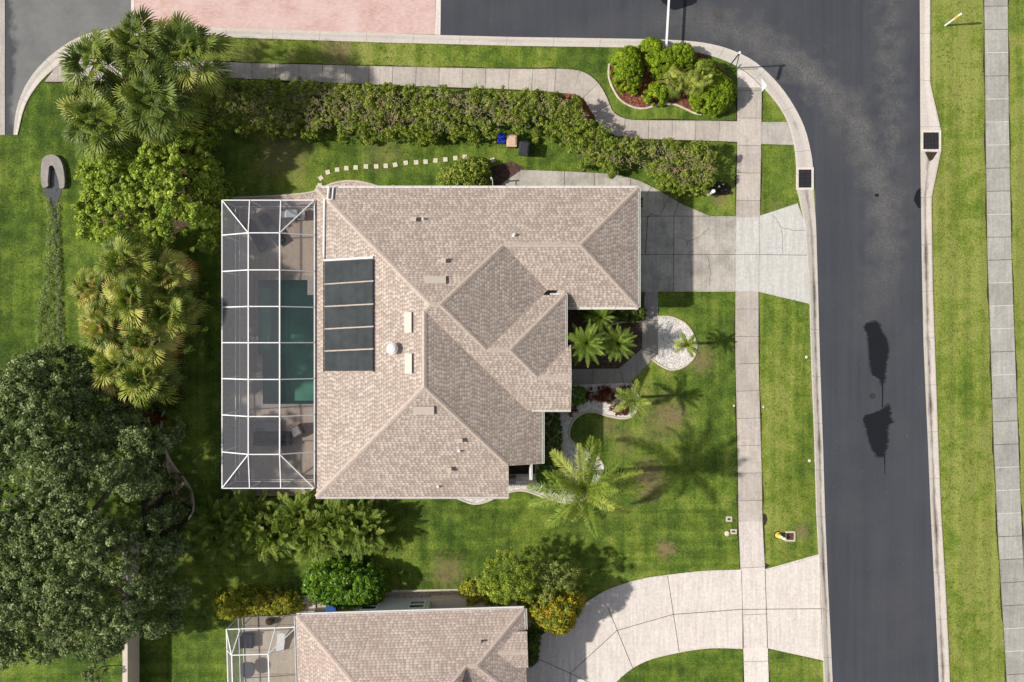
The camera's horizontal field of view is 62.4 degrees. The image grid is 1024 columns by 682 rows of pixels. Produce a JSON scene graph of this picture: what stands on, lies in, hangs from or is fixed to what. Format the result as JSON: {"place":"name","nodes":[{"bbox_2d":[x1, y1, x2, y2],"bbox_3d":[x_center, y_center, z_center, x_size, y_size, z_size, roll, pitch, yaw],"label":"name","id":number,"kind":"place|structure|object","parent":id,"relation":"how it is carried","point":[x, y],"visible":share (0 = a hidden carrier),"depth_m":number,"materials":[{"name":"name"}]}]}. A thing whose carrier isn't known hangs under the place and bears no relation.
{"place":"outdoors","nodes":[
{"label":"outdoors","id":0,"kind":"place"},
{"bbox_2d":[0,0,4,134],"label":"side pavement","id":1,"kind":"structure","parent":0,"point":[2,67],"depth_m":54.97,"materials":[{"name":"concrete"}]},
{"bbox_2d":[5,0,130,134],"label":"side road","id":2,"kind":"structure","parent":0,"point":[38,33],"depth_m":54.99,"materials":[{"name":"asphalt"}]},
{"bbox_2d":[122,531,138,681],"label":"boundary wall","id":3,"kind":"structure","parent":0,"point":[130,662],"depth_m":53.86,"materials":[{"name":"paint"}]},
{"bbox_2d":[134,0,434,33],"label":"brick paving","id":4,"kind":"structure","parent":0,"point":[397,16],"depth_m":54.99,"materials":[{"name":"brick"}]},
{"bbox_2d":[131,0,440,34],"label":"concrete band","id":5,"kind":"object","parent":4,"relation":"on","point":[437,17],"visible":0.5,"depth_m":54.98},
{"bbox_2d":[44,58,736,142],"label":"path","id":6,"kind":"structure","parent":0,"point":[588,89],"depth_m":54.97,"materials":[{"name":"concrete"}]},
{"bbox_2d":[0,0,1023,681],"bbox_3d":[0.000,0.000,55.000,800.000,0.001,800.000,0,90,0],"label":"ground","id":7,"kind":"structure","parent":0,"point":[194,650],"depth_m":55.00,"materials":[{"name":"plant"}]},
{"bbox_2d":[35,198,67,362],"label":"swale weeds","id":8,"kind":"object","parent":7,"relation":"on","point":[55,291],"visible":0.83,"depth_m":54.84,"materials":[{"name":"green plant"}]},
{"bbox_2d":[44,169,61,206],"bbox_3d":[-29.875,-9.979,55.002,1.167,0.035,2.625,0,90,0],"label":"wet channel","id":9,"kind":"object","parent":7,"relation":"on","point":[54,182],"visible":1,"depth_m":54.98,"materials":[{"name":"grey liquid"}]},
{"bbox_2d":[41,155,66,188],"bbox_3d":[-29.769,-10.981,54.920,1.552,0.359,2.204,0,90,0],"label":"culvert headwall","id":10,"kind":"object","parent":7,"relation":"on","point":[50,162],"visible":1,"depth_m":54.74,"materials":[{"name":"concrete"}]},
{"bbox_2d":[13,28,128,134],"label":"kerb","id":11,"kind":"structure","parent":7,"relation":"on","point":[48,65],"depth_m":54.99,"materials":[{"name":"concrete"}]},
{"bbox_2d":[81,663,110,681],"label":"oak sapling","id":12,"kind":"object","parent":7,"relation":"on","point":[90,671],"visible":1,"depth_m":52.58,"materials":[{"name":"green plant"}]},
{"bbox_2d":[0,340,192,670],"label":"oak tree","id":13,"kind":"object","parent":7,"relation":"on","point":[29,539],"visible":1,"depth_m":48.31,"materials":[{"name":"green plant"}]},
{"bbox_2d":[56,26,148,113],"bbox_3d":[-24.542,-16.227,51.406,5.021,7.333,5.158,0,90,0],"label":"fan palm","id":14,"kind":"object","parent":7,"relation":"on","point":[85,48],"visible":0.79,"depth_m":48.95,"materials":[{"name":"green plant"}]},
{"bbox_2d":[93,229,164,296],"bbox_3d":[-22.915,-4.751,51.875,4.114,6.376,4.036,40,90,0],"label":"fan palm","id":15,"kind":"object","parent":7,"relation":"on","point":[123,245],"visible":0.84,"depth_m":49.68,"materials":[{"name":"green plant"}]},
{"bbox_2d":[96,256,192,539],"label":"mulch","id":16,"kind":"object","parent":7,"relation":"on","point":[151,503],"visible":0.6,"depth_m":54.99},
{"bbox_2d":[67,264,128,312],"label":"fan palm","id":17,"kind":"object","parent":16,"relation":"on","point":[81,286],"visible":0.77,"depth_m":50.31,"materials":[{"name":"green plant"}]},
{"bbox_2d":[78,301,140,354],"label":"fan palm","id":18,"kind":"object","parent":16,"relation":"on","point":[91,316],"visible":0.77,"depth_m":50.08,"materials":[{"name":"green plant"}]},
{"bbox_2d":[88,340,146,397],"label":"fan palm","id":19,"kind":"object","parent":16,"relation":"on","point":[107,379],"visible":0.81,"depth_m":49.97,"materials":[{"name":"green plant"}]},
{"bbox_2d":[102,270,169,329],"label":"fan palm","id":20,"kind":"object","parent":16,"relation":"on","point":[120,307],"visible":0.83,"depth_m":49.33,"materials":[{"name":"green plant"}]},
{"bbox_2d":[127,249,208,414],"bbox_3d":[-22.138,-0.704,53.108,4.950,3.764,10.797,0,90,0],"label":"understorey shrub","id":21,"kind":"object","parent":16,"relation":"on","point":[179,395],"visible":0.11,"depth_m":53.77,"materials":[{"name":"green plant"}]},
{"bbox_2d":[160,470,192,519],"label":"shrub","id":22,"kind":"object","parent":16,"relation":"on","point":[181,492],"visible":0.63,"depth_m":54.13,"materials":[{"name":"green plant"}]},
{"bbox_2d":[103,3,189,88],"bbox_3d":[-21.549,-17.226,51.244,4.776,7.679,4.738,0,90,0],"label":"fan palm","id":23,"kind":"object","parent":7,"relation":"on","point":[134,24],"visible":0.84,"depth_m":48.44,"materials":[{"name":"green plant"}]},
{"bbox_2d":[113,348,186,408],"bbox_3d":[-21.797,2.223,52.010,3.988,6.163,3.912,-16,90,0],"label":"fan palm","id":24,"kind":"object","parent":7,"relation":"on","point":[128,379],"visible":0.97,"depth_m":49.96,"materials":[{"name":"green plant"}]},
{"bbox_2d":[117,308,184,368],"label":"fan palm","id":25,"kind":"object","parent":7,"relation":"on","point":[134,340],"visible":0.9,"depth_m":49.91,"materials":[{"name":"green plant"}]},
{"bbox_2d":[98,134,208,246],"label":"mulch","id":26,"kind":"object","parent":7,"relation":"on","point":[176,222],"visible":0.15,"depth_m":54.99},
{"bbox_2d":[55,81,145,166],"bbox_3d":[-24.463,-12.875,51.491,4.723,7.188,5.258,0,90,0],"label":"fan palm","id":27,"kind":"object","parent":26,"relation":"on","point":[77,111],"visible":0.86,"depth_m":49.28,"materials":[{"name":"green plant"}]},
{"bbox_2d":[70,123,236,269],"bbox_3d":[-22.636,-9.116,52.108,9.746,5.764,9.511,0,90,0],"label":"broadleaf thicket","id":28,"kind":"object","parent":26,"relation":"on","point":[102,184],"visible":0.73,"depth_m":50.92,"materials":[{"name":"green plant"}]},
{"bbox_2d":[111,58,208,148],"bbox_3d":[-20.755,-13.882,51.151,5.281,7.841,5.239,0,90,0],"label":"fan palm","id":29,"kind":"object","parent":7,"relation":"on","point":[149,128],"visible":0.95,"depth_m":48.82,"materials":[{"name":"green plant"}]},
{"bbox_2d":[139,246,200,303],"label":"fan palm","id":30,"kind":"object","parent":7,"relation":"on","point":[187,276],"visible":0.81,"depth_m":50.58,"materials":[{"name":"green plant"}]},
{"bbox_2d":[141,284,208,339],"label":"fan palm","id":31,"kind":"object","parent":7,"relation":"on","point":[179,299],"visible":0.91,"depth_m":50.14,"materials":[{"name":"green plant"}]},
{"bbox_2d":[165,453,192,504],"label":"gravel","id":32,"kind":"structure","parent":7,"relation":"on","point":[170,468],"depth_m":54.98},
{"bbox_2d":[146,10,242,105],"bbox_3d":[-18.838,-16.759,51.158,5.286,7.802,5.109,0,90,0],"label":"fan palm","id":33,"kind":"object","parent":7,"relation":"on","point":[184,35],"visible":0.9,"depth_m":48.55,"materials":[{"name":"green plant"}]},
{"bbox_2d":[188,493,247,561],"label":"areca palm","id":34,"kind":"object","parent":7,"relation":"on","point":[213,525],"visible":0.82,"depth_m":53.11,"materials":[{"name":"plant"}]},
{"bbox_2d":[213,486,278,550],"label":"areca palm","id":35,"kind":"object","parent":7,"relation":"on","point":[245,509],"visible":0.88,"depth_m":53.11,"materials":[{"name":"plant"}]},
{"bbox_2d":[211,585,306,620],"bbox_3d":[-16.406,16.921,54.223,6.145,1.535,2.310,0,90,0],"label":"croton shrub","id":36,"kind":"object","parent":7,"relation":"on","point":[236,608],"visible":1,"depth_m":53.93,"materials":[{"name":"green plant"}]},
{"bbox_2d":[240,498,300,565],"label":"areca palm","id":37,"kind":"object","parent":7,"relation":"on","point":[276,543],"visible":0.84,"depth_m":52.99,"materials":[{"name":"plant"}]},
{"bbox_2d":[230,477,313,494],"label":"gravel","id":38,"kind":"structure","parent":7,"relation":"on","point":[270,485],"depth_m":54.99,"materials":[{"name":"gravel"}]},
{"bbox_2d":[238,207,313,480],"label":"pool deck","id":39,"kind":"structure","parent":7,"relation":"on","point":[296,252],"depth_m":54.90,"materials":[{"name":"concrete"}]},
{"bbox_2d":[243,219,268,252],"bbox_3d":[-16.529,-6.791,54.559,0.660,0.681,2.110,-30,90,0],"label":"sun lounger","id":40,"kind":"object","parent":39,"relation":"on","point":[259,242],"visible":1,"depth_m":54.49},
{"bbox_2d":[221,200,315,488],"bbox_3d":[-14.875,0.195,52.629,5.690,4.542,17.630,0,90,0],"label":"pool cage","id":41,"kind":"object","parent":39,"relation":"on","point":[248,342],"visible":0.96,"depth_m":51.52,"materials":[{"name":"white metal"}]},
{"bbox_2d":[258,212,285,246],"bbox_3d":[-15.495,-7.204,54.559,0.660,0.681,2.196,-33,90,0],"label":"sun lounger","id":42,"kind":"object","parent":39,"relation":"on","point":[266,221],"visible":0.98,"depth_m":54.49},
{"bbox_2d":[253,431,291,445],"bbox_3d":[-15.462,6.296,54.530,2.353,0.640,0.867,0,90,0],"label":"outdoor sofa","id":43,"kind":"object","parent":39,"relation":"on","point":[265,438],"visible":1,"depth_m":54.45,"materials":[{"name":"fabric"}]},
{"bbox_2d":[254,276,313,407],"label":"swimming pool","id":44,"kind":"structure","parent":39,"relation":"in","point":[296,325],"depth_m":56.30,"materials":[{"name":"liquid"}]},
{"bbox_2d":[242,595,315,681],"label":"pool deck","id":45,"kind":"structure","parent":7,"relation":"on","point":[282,667],"depth_m":54.91,"materials":[{"name":"concrete"}]},
{"bbox_2d":[237,633,254,649],"bbox_3d":[-17.176,19.395,54.540,0.920,0.720,0.910,0,90,0],"label":"armchair","id":46,"kind":"object","parent":45,"relation":"on","point":[247,640],"visible":0.97,"depth_m":54.42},
{"bbox_2d":[240,662,254,677],"bbox_3d":[-17.015,21.125,54.565,1.040,0.670,1.040,0,90,0],"label":"patio table","id":47,"kind":"object","parent":45,"relation":"on","point":[247,669],"visible":1,"depth_m":54.23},
{"bbox_2d":[226,610,308,681],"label":"pool cage","id":48,"kind":"object","parent":45,"relation":"on","point":[230,652],"visible":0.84,"depth_m":51.77,"materials":[{"name":"white metal"}]},
{"bbox_2d":[265,485,323,553],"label":"areca palm","id":49,"kind":"object","parent":7,"relation":"on","point":[293,507],"visible":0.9,"depth_m":53.06,"materials":[{"name":"plant"}]},
{"bbox_2d":[218,182,371,210],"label":"gravel","id":50,"kind":"structure","parent":7,"relation":"on","point":[311,196],"depth_m":54.99,"materials":[{"name":"gravel"}]},
{"bbox_2d":[231,180,377,198],"bbox_3d":[-13.484,-9.902,54.975,10.586,0.090,0.839,-3,90,0],"label":"garden edging","id":51,"kind":"object","parent":7,"relation":"on","point":[303,193],"visible":0.81,"depth_m":54.93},
{"bbox_2d":[291,501,348,564],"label":"areca palm","id":52,"kind":"object","parent":7,"relation":"on","point":[314,547],"visible":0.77,"depth_m":53.03,"materials":[{"name":"plant"}]},
{"bbox_2d":[308,499,373,554],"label":"areca palm","id":53,"kind":"object","parent":7,"relation":"on","point":[334,506],"visible":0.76,"depth_m":52.96,"materials":[{"name":"plant"}]},
{"bbox_2d":[301,556,390,609],"bbox_3d":[-10.740,15.551,53.626,5.884,2.727,3.477,0,90,0],"label":"round bush","id":54,"kind":"object","parent":7,"relation":"on","point":[367,592],"visible":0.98,"depth_m":52.95,"materials":[{"name":"green plant"}]},
{"bbox_2d":[331,499,395,561],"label":"areca palm","id":55,"kind":"object","parent":7,"relation":"on","point":[371,524],"visible":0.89,"depth_m":53.15,"materials":[{"name":"plant"}]},
{"bbox_2d":[133,27,677,47],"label":"kerb","id":56,"kind":"structure","parent":7,"relation":"on","point":[407,38],"depth_m":54.99,"materials":[{"name":"concrete"}]},
{"bbox_2d":[294,594,527,681],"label":"house","id":57,"kind":"structure","parent":7,"relation":"on","point":[443,638],"depth_m":51.13,"materials":[{"name":"brown"}]},
{"bbox_2d":[316,591,530,630],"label":"gravel","id":58,"kind":"structure","parent":7,"relation":"on","point":[408,594],"depth_m":54.99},
{"bbox_2d":[188,77,719,200],"bbox_3d":[-3.545,-14.030,53.870,34.204,2.240,5.785,8,90,0],"label":"hedge","id":59,"kind":"object","parent":7,"relation":"on","point":[427,108],"visible":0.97,"depth_m":53.31,"materials":[{"name":"green plant"}]},
{"bbox_2d":[435,156,492,185],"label":"croton shrub","id":60,"kind":"object","parent":7,"relation":"on","point":[478,168],"visible":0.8,"depth_m":53.59,"materials":[{"name":"green plant"}]},
{"bbox_2d":[315,186,639,498],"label":"house","id":61,"kind":"structure","parent":7,"relation":"on","point":[443,369],"depth_m":50.60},
{"bbox_2d":[457,578,513,606],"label":"croton shrub","id":62,"kind":"object","parent":7,"relation":"on","point":[471,585],"visible":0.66,"depth_m":54.03,"materials":[{"name":"green plant"}]},
{"bbox_2d":[486,161,524,185],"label":"mulch","id":63,"kind":"object","parent":7,"relation":"on","point":[502,173],"visible":0.61,"depth_m":54.99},
{"bbox_2d":[473,547,546,605],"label":"tree","id":64,"kind":"object","parent":7,"relation":"on","point":[526,592],"visible":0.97,"depth_m":51.49,"materials":[{"name":"green plant"}]},
{"bbox_2d":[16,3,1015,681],"bbox_3d":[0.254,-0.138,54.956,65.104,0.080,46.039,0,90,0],"label":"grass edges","id":65,"kind":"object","parent":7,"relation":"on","point":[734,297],"depth_m":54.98,"materials":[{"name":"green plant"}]},
{"bbox_2d":[516,580,586,635],"bbox_3d":[2.538,16.894,52.878,4.546,3.297,3.473,0,90,0],"label":"croton shrub","id":66,"kind":"object","parent":7,"relation":"on","point":[541,614],"visible":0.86,"depth_m":51.92,"materials":[{"name":"yellow plant"}]},
{"bbox_2d":[530,555,580,606],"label":"tree","id":67,"kind":"object","parent":7,"relation":"on","point":[543,566],"visible":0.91,"depth_m":51.98,"materials":[{"name":"green plant"}]},
{"bbox_2d":[526,435,645,538],"bbox_3d":[4.285,8.359,50.974,7.044,8.151,5.755,0,90,0],"label":"feather palm","id":68,"kind":"object","parent":7,"relation":"on","point":[585,487],"visible":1,"depth_m":48.68,"materials":[{"name":"green plant"}]},
{"bbox_2d":[566,319,611,367],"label":"date palm","id":69,"kind":"object","parent":7,"relation":"on","point":[586,343],"visible":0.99,"depth_m":51.21,"materials":[{"name":"green plant"}]},
{"bbox_2d":[583,310,618,335],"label":"date palm","id":70,"kind":"object","parent":7,"relation":"on","point":[601,317],"visible":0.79,"depth_m":52.86,"materials":[{"name":"green plant"}]},
{"bbox_2d":[568,320,641,368],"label":"mulch","id":71,"kind":"object","parent":7,"relation":"on","point":[604,361],"visible":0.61,"depth_m":54.99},
{"bbox_2d":[568,308,641,326],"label":"mulch","id":72,"kind":"object","parent":7,"relation":"on","point":[572,315],"visible":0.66,"depth_m":54.99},
{"bbox_2d":[576,305,646,323],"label":"clipped shrub","id":73,"kind":"object","parent":72,"relation":"on","point":[623,316],"visible":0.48,"depth_m":54.10,"materials":[{"name":"green plant"}]},
{"bbox_2d":[600,324,636,361],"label":"date palm","id":74,"kind":"object","parent":7,"relation":"on","point":[615,343],"visible":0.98,"depth_m":52.16,"materials":[{"name":"green plant"}]},
{"bbox_2d":[614,378,655,421],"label":"feather palm","id":75,"kind":"object","parent":7,"relation":"on","point":[631,399],"visible":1,"depth_m":52.06,"materials":[{"name":"green plant"}]},
{"bbox_2d":[610,52,729,113],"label":"mulch","id":76,"kind":"object","parent":7,"relation":"on","point":[637,100],"visible":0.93,"depth_m":54.99,"materials":[{"name":"wood"}]},
{"bbox_2d":[609,45,644,96],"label":"clipped shrub","id":77,"kind":"object","parent":76,"relation":"on","point":[633,65],"visible":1,"depth_m":53.75,"materials":[{"name":"green plant"}]},
{"bbox_2d":[608,64,701,114],"bbox_3d":[8.893,-15.621,54.975,6.927,0.090,1.868,28,90,0],"label":"garden edging","id":78,"kind":"object","parent":76,"relation":"on","point":[640,108],"visible":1,"depth_m":54.93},
{"bbox_2d":[641,80,669,106],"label":"clipped shrub","id":79,"kind":"object","parent":76,"relation":"on","point":[655,91],"visible":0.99,"depth_m":54.22,"materials":[{"name":"green plant"}]},
{"bbox_2d":[637,36,696,80],"bbox_3d":[10.015,-18.229,54.145,3.907,1.690,2.771,0,90,0],"label":"clipped shrub","id":80,"kind":"object","parent":76,"relation":"on","point":[652,47],"visible":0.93,"depth_m":53.70,"materials":[{"name":"green plant"}]},
{"bbox_2d":[658,66,689,99],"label":"fan palm","id":81,"kind":"object","parent":76,"relation":"on","point":[677,74],"visible":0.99,"depth_m":53.56,"materials":[{"name":"green plant"}]},
{"bbox_2d":[682,59,717,95],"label":"fan palm","id":82,"kind":"object","parent":76,"relation":"on","point":[695,76],"visible":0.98,"depth_m":53.02,"materials":[{"name":"green plant"}]},
{"bbox_2d":[686,58,736,117],"bbox_3d":[12.923,-16.356,54.156,3.347,1.668,3.872,0,90,0],"label":"clipped shrub","id":83,"kind":"object","parent":76,"relation":"on","point":[727,95],"visible":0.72,"depth_m":53.71,"materials":[{"name":"green plant"}]},
{"bbox_2d":[651,316,697,370],"bbox_3d":[10.558,0.138,54.975,3.029,0.090,3.592,0,90,0],"label":"garden edging","id":84,"kind":"object","parent":7,"relation":"on","point":[689,362],"visible":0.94,"depth_m":54.93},
{"bbox_2d":[674,332,698,357],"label":"feather palm","id":85,"kind":"object","parent":7,"relation":"on","point":[685,343],"visible":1,"depth_m":52.55,"materials":[{"name":"green plant"}]},
{"bbox_2d":[678,40,812,166],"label":"kerb","id":86,"kind":"structure","parent":7,"relation":"on","point":[758,73],"depth_m":54.99,"materials":[{"name":"concrete"}]},
{"bbox_2d":[737,68,760,86],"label":"kerb ramp","id":87,"kind":"structure","parent":7,"relation":"on","point":[744,79],"depth_m":54.97,"materials":[{"name":"concrete"}]},
{"bbox_2d":[796,167,813,189],"bbox_3d":[19.062,-10.562,54.970,1.125,0.070,1.458,0,90,0],"label":"storm drain","id":88,"kind":"object","parent":7,"relation":"on","point":[804,178],"visible":1,"depth_m":54.95,"materials":[{"name":"concrete"}]},
{"bbox_2d":[797,190,832,681],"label":"kerb","id":89,"kind":"structure","parent":7,"relation":"on","point":[806,200],"depth_m":54.99,"materials":[{"name":"concrete"}]},
{"bbox_2d":[920,0,940,130],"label":"kerb","id":90,"kind":"structure","parent":7,"relation":"on","point":[929,119],"depth_m":54.99,"materials":[{"name":"concrete"}]},
{"bbox_2d":[921,130,940,151],"bbox_3d":[27.260,-13.021,54.970,1.312,0.070,1.375,0,90,0],"label":"storm drain","id":91,"kind":"object","parent":7,"relation":"on","point":[930,140],"visible":1,"depth_m":54.95,"materials":[{"name":"concrete"}]},
{"bbox_2d":[920,151,949,681],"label":"kerb","id":92,"kind":"structure","parent":7,"relation":"on","point":[928,172],"depth_m":54.98,"materials":[{"name":"concrete"}]},
{"bbox_2d":[463,383,636,502],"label":"gravel","id":93,"kind":"structure","parent":0,"point":[568,447],"depth_m":54.98,"materials":[{"name":"gravel"}]},
{"bbox_2d":[535,461,564,493],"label":"clipped shrub","id":94,"kind":"object","parent":93,"relation":"on","point":[542,477],"visible":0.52,"depth_m":54.07,"materials":[{"name":"green plant"}]},
{"bbox_2d":[543,412,562,465],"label":"clipped shrub","id":95,"kind":"object","parent":93,"relation":"on","point":[552,433],"visible":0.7,"depth_m":53.93,"materials":[{"name":"green plant"}]},
{"bbox_2d":[571,385,586,405],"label":"clipped shrub","id":96,"kind":"object","parent":93,"relation":"on","point":[576,400],"visible":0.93,"depth_m":54.20,"materials":[{"name":"green plant"}]},
{"bbox_2d":[568,382,639,474],"bbox_3d":[5.768,5.351,54.975,3.441,0.090,6.609,28,90,0],"label":"garden edging","id":97,"kind":"object","parent":93,"relation":"on","point":[575,418],"visible":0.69,"depth_m":54.93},
{"bbox_2d":[572,292,657,384],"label":"path","id":98,"kind":"structure","parent":0,"point":[631,369],"depth_m":54.97,"materials":[{"name":"concrete"}]},
{"bbox_2d":[500,170,809,303],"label":"driveway","id":99,"kind":"structure","parent":0,"point":[683,248],"depth_m":54.97,"materials":[{"name":"concrete"}]},
{"bbox_2d":[653,318,694,368],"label":"gravel","id":100,"kind":"structure","parent":0,"point":[670,330],"depth_m":54.98,"materials":[{"name":"gravel"}]},
{"bbox_2d":[526,554,824,681],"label":"driveway","id":101,"kind":"structure","parent":0,"point":[616,633],"depth_m":54.97,"materials":[{"name":"concrete"}]},
{"bbox_2d":[440,0,938,681],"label":"road","id":102,"kind":"structure","parent":0,"point":[844,74],"depth_m":54.99,"materials":[{"name":"asphalt"}]},
{"bbox_2d":[661,0,696,9],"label":"wet patch","id":103,"kind":"object","parent":102,"relation":"on","point":[676,4],"visible":0.93,"depth_m":54.99,"materials":[{"name":"asphalt"}]},
{"bbox_2d":[864,322,888,383],"bbox_3d":[23.898,0.768,54.989,1.536,0.001,4.068,-8,90,0],"label":"wet patch","id":104,"kind":"object","parent":102,"relation":"on","point":[878,357],"visible":1,"depth_m":54.99,"materials":[{"name":"asphalt"}]},
{"bbox_2d":[861,403,895,457],"bbox_3d":[23.848,5.842,54.992,2.253,0.001,3.600,0,90,0],"label":"damp patch","id":105,"kind":"object","parent":102,"relation":"on","point":[888,404],"visible":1,"depth_m":54.99,"materials":[{"name":"asphalt"}]},
{"bbox_2d":[733,87,763,521],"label":"pavement","id":106,"kind":"structure","parent":0,"point":[746,339],"depth_m":54.96,"materials":[{"name":"concrete"}]},
{"bbox_2d":[737,521,769,681],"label":"pavement","id":107,"kind":"structure","parent":0,"point":[751,536],"depth_m":54.96,"materials":[{"name":"concrete"}]},
{"bbox_2d":[761,122,795,144],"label":"path","id":108,"kind":"structure","parent":0,"point":[778,133],"depth_m":54.97,"materials":[{"name":"concrete"}]},
{"bbox_2d":[983,0,1023,681],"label":"pavement","id":109,"kind":"structure","parent":0,"point":[1003,379],"depth_m":54.96,"materials":[{"name":"concrete"}]},
{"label":"mulch","id":110,"kind":"object","parent":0,"visible":0},
{"bbox_2d":[527,626,541,667],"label":"shrub","id":111,"kind":"object","parent":110,"relation":"on","point":[533,638],"visible":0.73,"depth_m":54.19,"materials":[{"name":"green plant"}]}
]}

